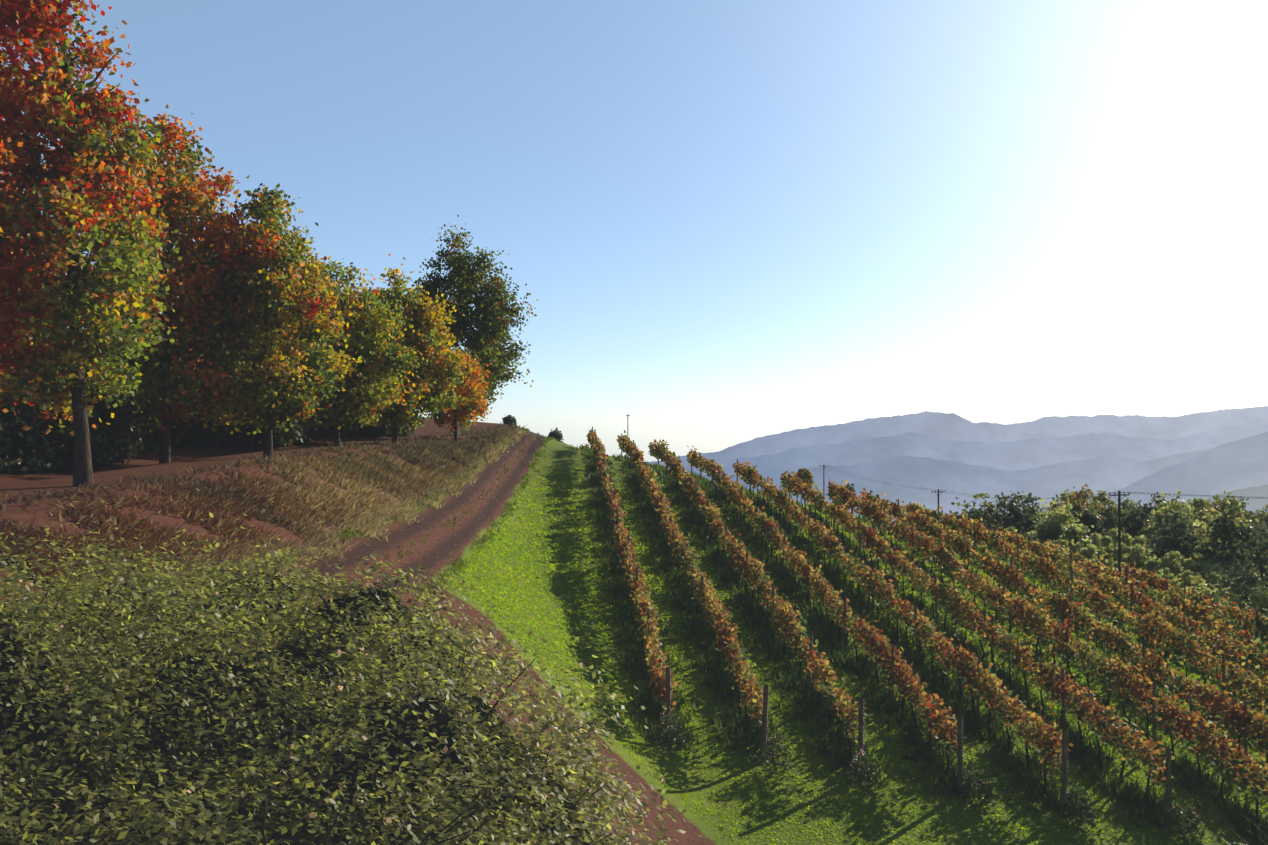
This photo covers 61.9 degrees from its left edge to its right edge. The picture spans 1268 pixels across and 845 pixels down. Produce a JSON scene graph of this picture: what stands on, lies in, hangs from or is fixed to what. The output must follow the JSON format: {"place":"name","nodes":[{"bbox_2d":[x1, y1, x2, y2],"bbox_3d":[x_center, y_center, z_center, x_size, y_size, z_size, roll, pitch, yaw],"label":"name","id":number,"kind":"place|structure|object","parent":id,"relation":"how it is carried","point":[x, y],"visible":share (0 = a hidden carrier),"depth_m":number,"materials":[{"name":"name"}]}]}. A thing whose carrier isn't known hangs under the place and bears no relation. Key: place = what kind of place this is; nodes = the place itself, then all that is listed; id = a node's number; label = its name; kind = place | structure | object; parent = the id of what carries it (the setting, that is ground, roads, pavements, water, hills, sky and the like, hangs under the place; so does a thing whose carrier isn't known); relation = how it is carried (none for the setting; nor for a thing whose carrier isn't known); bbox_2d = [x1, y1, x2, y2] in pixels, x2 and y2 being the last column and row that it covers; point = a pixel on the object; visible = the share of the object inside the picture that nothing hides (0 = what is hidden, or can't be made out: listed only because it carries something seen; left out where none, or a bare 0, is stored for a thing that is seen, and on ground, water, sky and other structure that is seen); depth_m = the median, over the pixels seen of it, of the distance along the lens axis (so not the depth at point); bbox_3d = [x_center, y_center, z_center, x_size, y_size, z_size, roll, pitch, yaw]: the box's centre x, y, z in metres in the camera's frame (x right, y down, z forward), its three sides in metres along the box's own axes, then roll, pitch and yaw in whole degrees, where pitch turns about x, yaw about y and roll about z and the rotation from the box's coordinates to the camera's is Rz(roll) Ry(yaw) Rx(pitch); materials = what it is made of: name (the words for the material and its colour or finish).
{"place":"outdoors","nodes":[
{"label":"outdoors","id":0,"kind":"place"},
{"bbox_2d":[0,344,1267,844],"bbox_3d":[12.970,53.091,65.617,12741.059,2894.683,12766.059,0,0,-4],"label":"ground","id":1,"kind":"structure","parent":0,"point":[696,828],"depth_m":30.97,"materials":[{"name":"green plant"}]},
{"bbox_2d":[0,121,84,415],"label":"tree","id":2,"kind":"object","parent":1,"relation":"on","point":[5,410],"depth_m":30.94,"materials":[{"name":"plant"}]},
{"bbox_2d":[0,0,188,486],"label":"tree","id":3,"kind":"object","parent":1,"relation":"on","point":[109,334],"depth_m":24.54,"materials":[{"name":"plant"}]},
{"bbox_2d":[79,104,282,463],"bbox_3d":[-17.347,-5.032,38.957,8.117,13.576,9.396,0,0,-4],"label":"tree","id":4,"kind":"object","parent":1,"relation":"on","point":[180,389],"depth_m":37.86,"materials":[{"name":"plant"}]},
{"bbox_2d":[149,243,270,422],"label":"tree","id":5,"kind":"object","parent":1,"relation":"on","point":[195,373],"depth_m":49.40,"materials":[{"name":"plant"}]},
{"bbox_2d":[0,379,423,474],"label":"hedge","id":6,"kind":"object","parent":1,"relation":"on","point":[28,415],"depth_m":37.15,"materials":[{"name":"green plant"}]},
{"bbox_2d":[150,183,366,456],"bbox_3d":[-13.897,-3.702,40.049,7.787,10.544,6.964,0,0,-4],"label":"tree","id":7,"kind":"object","parent":1,"relation":"on","point":[305,303],"depth_m":38.78,"materials":[{"name":"green plant"}]},
{"bbox_2d":[0,422,529,604],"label":"bank grass","id":8,"kind":"structure","parent":1,"relation":"on","point":[396,477],"depth_m":29.08,"materials":[{"name":"brown plant"}]},
{"bbox_2d":[270,255,431,446],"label":"tree","id":9,"kind":"object","parent":1,"relation":"on","point":[360,396],"depth_m":49.90,"materials":[{"name":"green plant"}]},
{"bbox_2d":[0,487,706,844],"bbox_3d":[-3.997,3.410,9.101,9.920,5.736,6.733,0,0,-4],"label":"camellia shrub","id":10,"kind":"object","parent":1,"relation":"on","point":[208,813],"depth_m":9.01,"materials":[{"name":"green plant"}]},
{"bbox_2d":[185,428,556,671],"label":"verge tufts","id":11,"kind":"object","parent":1,"relation":"on","point":[457,564],"visible":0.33,"depth_m":43.86,"materials":[{"name":"green plant"}]},
{"bbox_2d":[340,254,477,442],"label":"tree","id":12,"kind":"object","parent":1,"relation":"on","point":[428,343],"depth_m":56.03,"materials":[{"name":"plant"}]},
{"bbox_2d":[416,348,491,442],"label":"tree","id":13,"kind":"object","parent":1,"relation":"on","point":[471,407],"depth_m":66.06,"materials":[{"name":"orange plant"}]},
{"bbox_2d":[389,215,537,434],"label":"tree","id":14,"kind":"object","parent":1,"relation":"on","point":[490,317],"depth_m":73.62,"materials":[{"name":"green plant"}]},
{"bbox_2d":[441,460,1267,844],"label":"lawn","id":15,"kind":"structure","parent":1,"relation":"on","point":[495,546],"depth_m":35.35,"materials":[{"name":"green plant"}]},
{"bbox_2d":[500,415,1267,642],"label":"distant trees","id":16,"kind":"object","parent":1,"relation":"on","point":[1199,550],"depth_m":157.31,"materials":[{"name":"green plant"}]},
{"bbox_2d":[576,445,1267,844],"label":"vineyard weeds","id":17,"kind":"object","parent":1,"relation":"on","point":[1132,795],"visible":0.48,"depth_m":37.03,"materials":[{"name":"green plant"}]},
{"bbox_2d":[591,427,1258,829],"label":"vineyard posts","id":18,"kind":"object","parent":1,"relation":"on","point":[959,741],"visible":0.35,"depth_m":34.28,"materials":[{"name":"brown wood"}]},
{"bbox_2d":[586,429,1267,823],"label":"vine","id":19,"kind":"object","parent":1,"relation":"on","point":[1166,621],"depth_m":40.63,"materials":[{"name":"plant"}]},
{"bbox_2d":[654,706,1202,841],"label":"row end roses","id":20,"kind":"object","parent":1,"relation":"on","point":[772,750],"visible":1,"depth_m":27.62,"materials":[{"name":"green plant"}]},
{"bbox_2d":[593,431,1267,842],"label":"trellis wires","id":21,"kind":"object","parent":1,"relation":"on","point":[975,635],"visible":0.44,"depth_m":37.11,"materials":[{"name":"grey metal"}]},
{"bbox_2d":[819,465,1129,571],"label":"utility poles","id":22,"kind":"object","parent":1,"relation":"on","point":[1119,494],"visible":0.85,"depth_m":97.05,"materials":[{"name":"brown wood"}]},
{"bbox_2d":[1181,813,1267,844],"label":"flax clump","id":23,"kind":"object","parent":1,"relation":"on","point":[1237,834],"visible":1,"depth_m":19.17,"materials":[{"name":"green plant"}]},
{"bbox_2d":[1186,485,1267,512],"bbox_3d":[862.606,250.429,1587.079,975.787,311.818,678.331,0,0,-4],"label":"mountain","id":24,"kind":"structure","parent":1,"relation":"on","point":[1254,501],"depth_m":1890.50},
{"bbox_2d":[0,0,1267,461],"label":"sky","id":25,"kind":"structure","parent":0,"point":[728,223],"materials":[{"name":"blue"}]},
{"bbox_2d":[646,406,1267,469],"bbox_3d":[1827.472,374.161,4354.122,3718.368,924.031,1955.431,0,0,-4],"label":"mountain range","id":26,"kind":"structure","parent":0,"point":[952,426],"depth_m":5143.16,"materials":[{"name":"blue stone"}]},
{"bbox_2d":[710,449,1209,523],"bbox_3d":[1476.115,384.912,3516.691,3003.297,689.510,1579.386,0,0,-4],"label":"mountain range","id":27,"kind":"structure","parent":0,"point":[1107,474],"depth_m":4111.94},
{"bbox_2d":[684,425,1267,479],"bbox_3d":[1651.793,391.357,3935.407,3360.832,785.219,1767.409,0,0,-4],"label":"range spurs","id":28,"kind":"structure","parent":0,"point":[1026,454],"depth_m":4641.61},
{"bbox_2d":[820,465,1263,498],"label":"power wires","id":29,"kind":"object","parent":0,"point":[1080,496],"visible":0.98,"depth_m":102.97,"materials":[{"name":"black metal"}]},
{"bbox_2d":[1006,432,1267,517],"bbox_3d":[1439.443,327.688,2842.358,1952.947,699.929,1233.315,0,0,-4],"label":"mountain","id":30,"kind":"structure","parent":0,"point":[1234,465],"depth_m":3318.48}
]}

